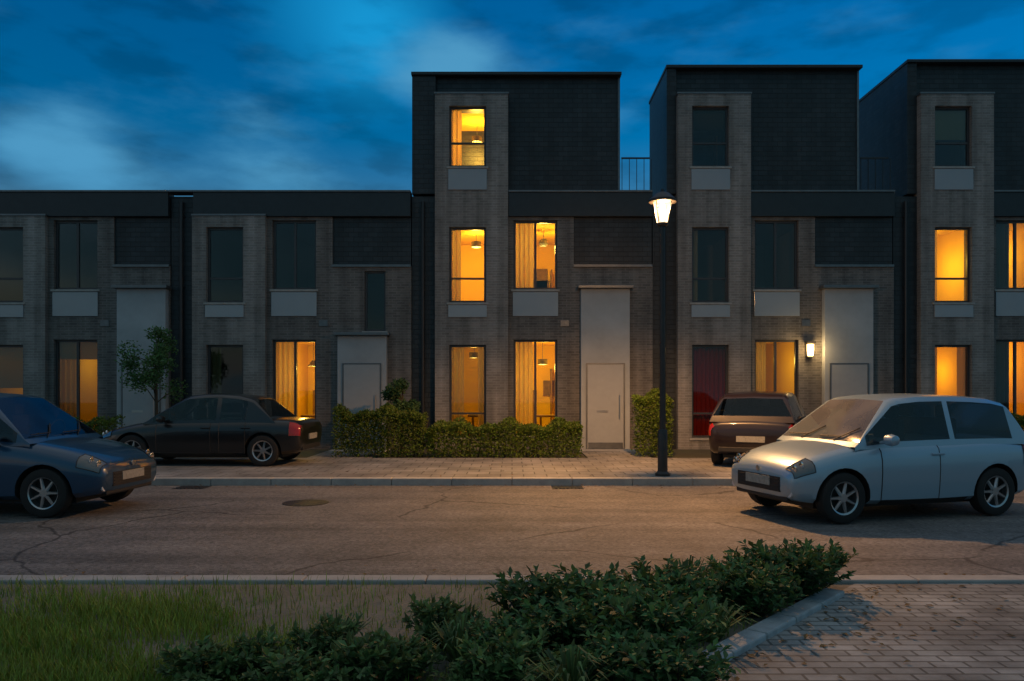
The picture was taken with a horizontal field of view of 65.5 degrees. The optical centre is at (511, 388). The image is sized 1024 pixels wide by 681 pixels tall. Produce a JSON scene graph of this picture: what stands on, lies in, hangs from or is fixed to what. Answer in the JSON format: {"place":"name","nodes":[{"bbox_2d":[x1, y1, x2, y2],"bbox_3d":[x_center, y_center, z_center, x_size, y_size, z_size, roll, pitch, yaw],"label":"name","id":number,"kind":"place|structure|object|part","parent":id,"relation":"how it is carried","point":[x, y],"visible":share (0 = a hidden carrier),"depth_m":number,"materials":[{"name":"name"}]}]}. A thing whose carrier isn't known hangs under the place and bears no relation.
{"place":"outdoors","nodes":[
{"label":"outdoors","id":0,"kind":"place"},
{"bbox_2d":[308,451,380,457],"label":"garden path","id":1,"kind":"structure","parent":0,"point":[326,454],"depth_m":18.10,"materials":[{"name":"grey concrete"}]},
{"bbox_2d":[0,570,852,680],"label":"verge","id":2,"kind":"structure","parent":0,"point":[379,615],"depth_m":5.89,"materials":[{"name":"green plant"}]},
{"bbox_2d":[153,634,253,680],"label":"leafy plant","id":3,"kind":"object","parent":2,"relation":"on","point":[192,659],"visible":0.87,"depth_m":4.18,"materials":[{"name":"green plant"}]},
{"bbox_2d":[203,623,297,680],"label":"leafy plant","id":4,"kind":"object","parent":2,"relation":"on","point":[267,642],"visible":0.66,"depth_m":4.29,"materials":[{"name":"green plant"}]},
{"bbox_2d":[239,645,348,680],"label":"leafy plant","id":5,"kind":"object","parent":2,"relation":"on","point":[283,667],"visible":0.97,"depth_m":4.04,"materials":[{"name":"green plant"}]},
{"bbox_2d":[286,612,372,665],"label":"leafy plant","id":6,"kind":"object","parent":2,"relation":"on","point":[321,642],"visible":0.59,"depth_m":4.51,"materials":[{"name":"green plant"}]},
{"bbox_2d":[302,609,374,634],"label":"leafy plant","id":7,"kind":"object","parent":2,"relation":"on","point":[340,622],"visible":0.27,"depth_m":4.83,"materials":[{"name":"green plant"}]},
{"bbox_2d":[316,624,420,680],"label":"leafy plant","id":8,"kind":"object","parent":2,"relation":"on","point":[357,661],"visible":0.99,"depth_m":4.13,"materials":[{"name":"green plant"}]},
{"bbox_2d":[380,630,447,680],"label":"leafy plant","id":9,"kind":"object","parent":2,"relation":"on","point":[423,656],"visible":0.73,"depth_m":4.29,"materials":[{"name":"green plant"}]},
{"bbox_2d":[401,593,483,646],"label":"leafy plant","id":10,"kind":"object","parent":2,"relation":"on","point":[425,613],"visible":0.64,"depth_m":4.87,"materials":[{"name":"green plant"}]},
{"bbox_2d":[420,613,492,667],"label":"leafy plant","id":11,"kind":"object","parent":2,"relation":"on","point":[451,640],"visible":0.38,"depth_m":4.53,"materials":[{"name":"green plant"}]},
{"bbox_2d":[429,655,497,680],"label":"leafy plant","id":12,"kind":"object","parent":2,"relation":"on","point":[452,675],"visible":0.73,"depth_m":4.11,"materials":[{"name":"green plant"}]},
{"bbox_2d":[443,615,497,645],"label":"leafy plant","id":13,"kind":"object","parent":2,"relation":"on","point":[468,618],"visible":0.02,"depth_m":4.77,"materials":[{"name":"green plant"}]},
{"bbox_2d":[449,624,561,680],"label":"leafy plant","id":14,"kind":"object","parent":2,"relation":"on","point":[488,653],"visible":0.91,"depth_m":4.13,"materials":[{"name":"green plant"}]},
{"bbox_2d":[462,609,550,659],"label":"leafy plant","id":15,"kind":"object","parent":2,"relation":"on","point":[529,629],"visible":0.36,"depth_m":4.52,"materials":[{"name":"green plant"}]},
{"bbox_2d":[483,564,586,620],"bbox_3d":[0.164,1.376,5.149,0.704,0.435,0.733,0,0,5],"label":"leafy plant","id":16,"kind":"object","parent":2,"relation":"on","point":[514,589],"visible":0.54,"depth_m":5.12,"materials":[{"name":"green plant"}]},
{"bbox_2d":[507,589,614,654],"bbox_3d":[0.311,1.403,4.702,0.689,0.378,0.718,0,0,6],"label":"leafy plant","id":17,"kind":"object","parent":2,"relation":"on","point":[568,624],"visible":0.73,"depth_m":4.62,"materials":[{"name":"green plant"}]},
{"bbox_2d":[509,644,634,680],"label":"grass tuft","id":18,"kind":"object","parent":2,"relation":"on","point":[568,669],"visible":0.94,"depth_m":4.01,"materials":[{"name":"green plant"}]},
{"bbox_2d":[551,644,617,680],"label":"leafy plant","id":19,"kind":"object","parent":2,"relation":"on","point":[593,647],"visible":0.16,"depth_m":4.20,"materials":[{"name":"green plant"}]},
{"bbox_2d":[536,562,633,623],"bbox_3d":[0.494,1.395,5.415,0.722,0.394,0.752,0,0,-43],"label":"leafy plant","id":20,"kind":"object","parent":2,"relation":"on","point":[605,579],"visible":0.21,"depth_m":5.43,"materials":[{"name":"green plant"}]},
{"bbox_2d":[566,573,658,635],"bbox_3d":[0.646,1.397,5.034,0.683,0.391,0.656,0,0,8],"label":"leafy plant","id":21,"kind":"object","parent":2,"relation":"on","point":[592,593],"visible":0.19,"depth_m":5.04,"materials":[{"name":"green plant"}]},
{"bbox_2d":[564,619,670,680],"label":"leafy plant","id":22,"kind":"object","parent":2,"relation":"on","point":[600,642],"visible":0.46,"depth_m":4.17,"materials":[{"name":"green plant"}]},
{"bbox_2d":[578,609,669,647],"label":"grass tuft","id":23,"kind":"object","parent":2,"relation":"on","point":[624,624],"visible":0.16,"depth_m":4.54,"materials":[{"name":"green plant"}]},
{"bbox_2d":[599,583,726,654],"bbox_3d":[0.846,1.362,4.541,0.732,0.466,0.762,0,0,4],"label":"leafy plant","id":24,"kind":"object","parent":2,"relation":"on","point":[656,616],"visible":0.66,"depth_m":4.47,"materials":[{"name":"green plant"}]},
{"bbox_2d":[614,553,715,600],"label":"leafy plant","id":25,"kind":"object","parent":2,"relation":"on","point":[674,567],"visible":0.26,"depth_m":5.66,"materials":[{"name":"green plant"}]},
{"bbox_2d":[618,564,724,621],"bbox_3d":[1.050,1.397,5.295,0.721,0.390,0.692,0,0,-4],"label":"leafy plant","id":26,"kind":"object","parent":2,"relation":"on","point":[688,588],"visible":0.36,"depth_m":5.28,"materials":[{"name":"green plant"}]},
{"bbox_2d":[612,629,740,680],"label":"leafy plant","id":27,"kind":"object","parent":2,"relation":"on","point":[668,659],"visible":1,"depth_m":3.94,"materials":[{"name":"green plant"}]},
{"bbox_2d":[668,555,718,602],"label":"leafy plant","id":28,"kind":"object","parent":2,"relation":"on","point":[697,564],"visible":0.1,"depth_m":5.93,"materials":[{"name":"green plant"}]},
{"bbox_2d":[674,594,759,642],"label":"grass tuft","id":29,"kind":"object","parent":2,"relation":"on","point":[720,615],"visible":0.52,"depth_m":4.95,"materials":[{"name":"green plant"}]},
{"bbox_2d":[685,569,758,616],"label":"leafy plant","id":30,"kind":"object","parent":2,"relation":"on","point":[718,589],"visible":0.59,"depth_m":5.40,"materials":[{"name":"green plant"}]},
{"bbox_2d":[696,553,762,580],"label":"leafy plant","id":31,"kind":"object","parent":2,"relation":"on","point":[713,562],"visible":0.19,"depth_m":5.98,"materials":[{"name":"green plant"}]},
{"bbox_2d":[712,560,807,617],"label":"leafy plant","id":32,"kind":"object","parent":2,"relation":"on","point":[765,592],"visible":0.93,"depth_m":5.46,"materials":[{"name":"green plant"}]},
{"bbox_2d":[678,588,843,669],"bbox_3d":[1.241,1.593,4.706,0.150,0.115,3.748,0,0,41],"label":"path edging","id":33,"kind":"object","parent":2,"relation":"on","point":[747,639],"visible":0.54,"depth_m":5.23,"materials":[{"name":"concrete"}]},
{"bbox_2d":[721,538,817,575],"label":"leafy plant","id":34,"kind":"object","parent":2,"relation":"on","point":[749,551],"visible":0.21,"depth_m":6.26,"materials":[{"name":"green plant"}]},
{"bbox_2d":[748,542,842,601],"bbox_3d":[2.107,1.379,5.949,0.696,0.428,0.725,0,0,18],"label":"leafy plant","id":35,"kind":"object","parent":2,"relation":"on","point":[811,568],"visible":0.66,"depth_m":5.83,"materials":[{"name":"green plant"}]},
{"bbox_2d":[778,537,858,591],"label":"leafy plant","id":36,"kind":"object","parent":2,"relation":"on","point":[840,559],"visible":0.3,"depth_m":6.20,"materials":[{"name":"green plant"}]},
{"bbox_2d":[154,449,710,457],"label":"front garden","id":37,"kind":"object","parent":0,"point":[691,453],"depth_m":18.68,"materials":[{"name":"soil"}]},
{"bbox_2d":[0,190,174,434],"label":"townhouse","id":38,"kind":"structure","parent":37,"relation":"on","point":[85,283],"depth_m":20.40,"materials":[{"name":"brick"}]},
{"bbox_2d":[0,345,22,387],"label":"window","id":39,"kind":"structure","parent":38,"relation":"in","point":[11,356],"depth_m":20.48,"materials":[{"name":"grey"}]},
{"bbox_2d":[0,228,24,304],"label":"window","id":40,"kind":"structure","parent":38,"relation":"in","point":[0,228],"depth_m":20.37,"materials":[{"name":"grey"}]},
{"bbox_2d":[50,221,99,291],"bbox_3d":[-11.180,-3.405,20.460,1.240,1.830,0.220,0,0,0],"label":"window","id":41,"kind":"structure","parent":38,"relation":"in","point":[58,289],"depth_m":20.50,"materials":[{"name":"grey"}]},
{"bbox_2d":[56,340,96,420],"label":"window","id":42,"kind":"structure","parent":38,"relation":"in","point":[69,353],"depth_m":20.61,"materials":[{"name":"grey"}]},
{"bbox_2d":[123,364,158,426],"bbox_3d":[-9.410,0.450,20.163,0.920,2.140,0.073,0,0,0],"label":"door","id":43,"kind":"structure","parent":38,"relation":"in","point":[138,407],"depth_m":20.17,"materials":[{"name":"paint"}]},
{"bbox_2d":[74,414,125,435],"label":"hedge","id":44,"kind":"object","parent":37,"relation":"on","point":[99,422],"visible":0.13,"depth_m":17.85,"materials":[{"name":"green plant"}]},
{"bbox_2d":[114,325,188,415],"bbox_3d":[-8.583,0.034,18.937,1.468,3.134,1.730,0,0,0],"label":"tree","id":45,"kind":"object","parent":37,"relation":"on","point":[158,357],"visible":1,"depth_m":18.75,"materials":[{"name":"green plant"}]},
{"bbox_2d":[168,190,411,451],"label":"townhouse","id":46,"kind":"structure","parent":37,"relation":"on","point":[297,303],"depth_m":20.40,"materials":[{"name":"brick"}]},
{"bbox_2d":[203,228,244,304],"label":"window","id":47,"kind":"structure","parent":46,"relation":"in","point":[209,229],"depth_m":20.37,"materials":[{"name":"grey"}]},
{"bbox_2d":[208,345,242,417],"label":"window","id":48,"kind":"structure","parent":46,"relation":"in","point":[214,351],"depth_m":20.55,"materials":[{"name":"grey"}]},
{"bbox_2d":[269,221,317,291],"bbox_3d":[-5.580,-3.405,20.460,1.240,1.830,0.220,0,0,0],"label":"window","id":49,"kind":"structure","parent":46,"relation":"in","point":[295,289],"depth_m":20.50,"materials":[{"name":"grey"}]},
{"bbox_2d":[273,340,315,418],"bbox_3d":[-5.615,-0.045,20.621,1.194,2.590,0.262,0,0,1],"label":"window","id":50,"kind":"structure","parent":46,"relation":"in","point":[285,352],"depth_m":20.69,"materials":[{"name":"grey"}]},
{"bbox_2d":[344,364,379,448],"bbox_3d":[-3.810,0.450,20.163,0.920,2.140,0.073,0,0,0],"label":"door","id":51,"kind":"structure","parent":46,"relation":"in","point":[361,381],"depth_m":20.17,"materials":[{"name":"paint"}]},
{"bbox_2d":[362,272,387,331],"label":"window","id":52,"kind":"structure","parent":46,"relation":"in","point":[366,273],"depth_m":20.50,"materials":[{"name":"grey"}]},
{"bbox_2d":[331,402,428,457],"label":"hedge","id":53,"kind":"object","parent":37,"relation":"on","point":[385,413],"visible":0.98,"depth_m":17.66,"materials":[{"name":"green plant"}]},
{"bbox_2d":[380,378,421,452],"bbox_3d":[-2.649,0.660,18.892,0.904,1.883,1.005,0,0,30],"label":"tree","id":54,"kind":"object","parent":37,"relation":"on","point":[392,392],"visible":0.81,"depth_m":18.73,"materials":[{"name":"green plant"}]},
{"bbox_2d":[424,415,583,457],"bbox_3d":[-0.178,1.082,17.900,3.581,0.964,0.844,0,0,0],"label":"hedge","id":55,"kind":"object","parent":37,"relation":"on","point":[553,431],"visible":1,"depth_m":17.65,"materials":[{"name":"green plant"}]},
{"bbox_2d":[411,72,652,450],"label":"townhouse","id":56,"kind":"structure","parent":37,"relation":"on","point":[532,283],"depth_m":20.40,"materials":[{"name":"brick"}]},
{"bbox_2d":[447,345,485,439],"bbox_3d":[-1.130,0.055,20.426,1.060,2.510,0.413,0,0,0],"label":"window","id":57,"kind":"structure","parent":56,"relation":"in","point":[456,352],"depth_m":20.57,"materials":[{"name":"grey"}]},
{"bbox_2d":[447,228,487,304],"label":"window","id":58,"kind":"structure","parent":56,"relation":"in","point":[455,278],"depth_m":20.55,"materials":[{"name":"grey"}]},
{"bbox_2d":[447,107,487,168],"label":"window","id":59,"kind":"structure","parent":56,"relation":"in","point":[455,117],"depth_m":20.38,"materials":[{"name":"grey"}]},
{"bbox_2d":[514,340,556,437],"bbox_3d":[0.595,-0.040,20.556,1.250,2.600,0.413,0,0,0],"label":"window","id":60,"kind":"structure","parent":56,"relation":"in","point":[523,349],"depth_m":20.69,"materials":[{"name":"grey"}]},
{"bbox_2d":[511,221,559,291],"bbox_3d":[0.595,-3.445,20.556,1.250,1.910,0.413,0,0,0],"label":"window","id":61,"kind":"structure","parent":56,"relation":"in","point":[524,231],"depth_m":20.69,"materials":[{"name":"grey"}]},
{"bbox_2d":[587,364,623,448],"bbox_3d":[2.370,0.450,20.163,0.920,2.140,0.073,0,0,0],"label":"door","id":62,"kind":"structure","parent":56,"relation":"in","point":[605,382],"depth_m":20.17,"materials":[{"name":"paint"}]},
{"bbox_2d":[630,388,674,457],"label":"hedge","id":63,"kind":"object","parent":37,"relation":"on","point":[646,405],"visible":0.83,"depth_m":17.65,"materials":[{"name":"green plant"}]},
{"bbox_2d":[649,65,894,448],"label":"townhouse","id":64,"kind":"structure","parent":37,"relation":"on","point":[779,271],"depth_m":20.40,"materials":[{"name":"brick"}]},
{"bbox_2d":[690,345,727,439],"bbox_3d":[5.050,0.055,20.426,1.060,2.510,0.413,0,0,0],"label":"window","id":65,"kind":"structure","parent":64,"relation":"in","point":[709,362],"depth_m":20.57,"materials":[{"name":"red"}]},
{"bbox_2d":[690,228,731,304],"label":"window","id":66,"kind":"structure","parent":64,"relation":"in","point":[695,278],"depth_m":20.38,"materials":[{"name":"grey"}]},
{"bbox_2d":[690,107,731,168],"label":"window","id":67,"kind":"structure","parent":64,"relation":"in","point":[725,143],"depth_m":20.37,"materials":[{"name":"grey"}]},
{"bbox_2d":[755,340,796,395],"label":"window","id":68,"kind":"structure","parent":64,"relation":"in","point":[760,345],"depth_m":20.62,"materials":[{"name":"grey"}]},
{"bbox_2d":[752,221,801,291],"bbox_3d":[6.780,-3.405,20.460,1.240,1.830,0.220,0,0,0],"label":"window","id":69,"kind":"structure","parent":64,"relation":"in","point":[774,289],"depth_m":20.50,"materials":[{"name":"grey"}]},
{"bbox_2d":[831,364,867,398],"bbox_3d":[8.550,0.450,20.187,0.920,2.140,0.024,0,0,0],"label":"door","id":70,"kind":"structure","parent":64,"relation":"in","point":[846,379],"depth_m":20.17,"materials":[{"name":"paint"}]},
{"bbox_2d":[859,59,1023,429],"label":"townhouse","id":71,"kind":"structure","parent":37,"relation":"on","point":[946,136],"depth_m":20.46,"materials":[{"name":"brick"}]},
{"bbox_2d":[935,345,968,396],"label":"window","id":72,"kind":"structure","parent":71,"relation":"in","point":[960,348],"depth_m":20.56,"materials":[{"name":"grey"}]},
{"bbox_2d":[933,228,974,304],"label":"window","id":73,"kind":"structure","parent":71,"relation":"in","point":[967,229],"depth_m":20.37,"materials":[{"name":"grey"}]},
{"bbox_2d":[933,107,974,168],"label":"window","id":74,"kind":"structure","parent":71,"relation":"in","point":[951,123],"depth_m":20.48,"materials":[{"name":"grey"}]},
{"bbox_2d":[994,221,1023,291],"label":"window","id":75,"kind":"structure","parent":71,"relation":"in","point":[1002,227],"depth_m":20.69,"materials":[{"name":"grey"}]},
{"bbox_2d":[996,340,1023,413],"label":"window","id":76,"kind":"structure","parent":71,"relation":"in","point":[1002,346],"depth_m":20.69,"materials":[{"name":"grey"}]},
{"bbox_2d":[1010,411,1023,430],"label":"hedge","id":77,"kind":"object","parent":37,"relation":"on","point":[1019,419],"visible":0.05,"depth_m":17.64,"materials":[{"name":"green plant"}]},
{"bbox_2d":[155,458,732,477],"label":"pavement","id":78,"kind":"structure","parent":0,"point":[458,467],"depth_m":15.19,"materials":[{"name":"grey concrete"}]},
{"bbox_2d":[102,393,321,465],"bbox_3d":[-6.050,0.793,16.200,4.058,1.413,2.060,0,0,2],"label":"car","id":79,"kind":"object","parent":78,"relation":"on","point":[256,434],"visible":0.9,"depth_m":15.40,"materials":[{"name":"black paint"}]},
{"bbox_3d":[-6.352,0.939,15.396,1.068,0.618,0.104,0,0,2],"label":"door","id":80,"kind":"part","parent":79,"relation":"part of","materials":[{"name":"black paint"}]},
{"bbox_3d":[-5.352,0.932,15.362,0.614,0.626,0.104,0,0,2],"label":"door","id":81,"kind":"part","parent":79,"relation":"part of","materials":[{"name":"black paint"}]},
{"bbox_2d":[649,189,676,476],"bbox_3d":[2.600,-0.975,13.750,0.480,4.950,0.480,0,0,0],"label":"street lamp","id":82,"kind":"object","parent":78,"relation":"on","point":[662,198],"visible":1,"depth_m":13.71,"materials":[{"name":"black metal"}]},
{"bbox_2d":[708,391,811,463],"bbox_3d":[5.250,0.770,16.600,2.040,1.460,3.729,0,0,25],"label":"car","id":83,"kind":"object","parent":78,"relation":"on","point":[742,422],"visible":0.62,"depth_m":15.19,"materials":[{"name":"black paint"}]},
{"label":"side window","id":84,"kind":"part","parent":83,"relation":"part of","materials":[{"name":"black glass"}]},
{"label":"side window","id":85,"kind":"part","parent":83,"relation":"part of","materials":[{"name":"grey glass"}]},
{"bbox_2d":[0,486,1023,577],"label":"road","id":86,"kind":"structure","parent":0,"point":[345,530],"depth_m":8.90,"materials":[{"name":"grey asphalt"}]},
{"bbox_2d":[0,393,156,517],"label":"car","id":87,"kind":"object","parent":86,"relation":"on","point":[55,460],"visible":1,"depth_m":10.07,"materials":[{"name":"blue paint"}]},
{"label":"side window","id":88,"kind":"part","parent":87,"relation":"part of","materials":[{"name":"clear glass"}]},
{"bbox_2d":[172,486,210,488],"bbox_3d":[-5.200,1.607,12.950,0.500,0.027,0.400,0,0,0],"label":"drain cover","id":89,"kind":"object","parent":86,"relation":"on","point":[191,487],"visible":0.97,"depth_m":12.88,"materials":[{"name":"black metal"}]},
{"bbox_2d":[282,499,328,505],"bbox_3d":[-2.900,1.601,11.200,0.640,0.007,0.640,0,0,0],"label":"manhole cover","id":90,"kind":"object","parent":86,"relation":"on","point":[309,502],"visible":1,"depth_m":11.20,"materials":[{"name":"metal"}]},
{"bbox_2d":[9,459,1013,680],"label":"fallen leaves","id":91,"kind":"object","parent":86,"relation":"on","point":[737,678],"visible":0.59,"depth_m":5.57,"materials":[{"name":"brown plant"}]},
{"bbox_2d":[552,486,583,488],"bbox_3d":[0.900,1.607,12.950,0.500,0.027,0.400,0,0,0],"label":"drain cover","id":92,"kind":"object","parent":86,"relation":"on","point":[567,487],"visible":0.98,"depth_m":12.91,"materials":[{"name":"black metal"}]},
{"bbox_2d":[731,393,1023,523],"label":"car","id":93,"kind":"object","parent":86,"relation":"on","point":[844,460],"visible":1,"depth_m":9.91,"materials":[{"name":"silver metal"}]},
{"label":"side window","id":94,"kind":"part","parent":93,"relation":"part of","materials":[{"name":"black glass"}]},
{"bbox_3d":[4.856,1.006,9.680,0.916,0.684,0.103,0,0,-16],"label":"door","id":95,"kind":"part","parent":93,"relation":"part of","materials":[{"name":"silver metal"}]},
{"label":"rear window","id":96,"kind":"part","parent":93,"relation":"part of","materials":[{"name":"black glass"}]},
{"bbox_2d":[0,0,1023,196],"label":"sky","id":97,"kind":"structure","parent":0,"point":[95,94],"materials":[{"name":"blue"}]},
{"bbox_2d":[581,451,650,457],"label":"garden path","id":98,"kind":"structure","parent":0,"point":[606,454],"depth_m":18.38,"materials":[{"name":"grey concrete"}]},
{"bbox_2d":[717,583,1023,680],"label":"path","id":99,"kind":"structure","parent":0,"point":[985,647],"depth_m":5.01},
{"label":"ground","id":100,"kind":"structure","parent":0,"visible":0},
{"bbox_2d":[148,477,732,485],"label":"kerb","id":101,"kind":"structure","parent":100,"relation":"on","point":[444,481],"depth_m":13.21,"materials":[{"name":"concrete"}]},
{"bbox_2d":[0,575,1023,583],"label":"kerb","id":102,"kind":"structure","parent":100,"relation":"on","point":[331,579],"depth_m":6.47,"materials":[{"name":"concrete"}]}
]}

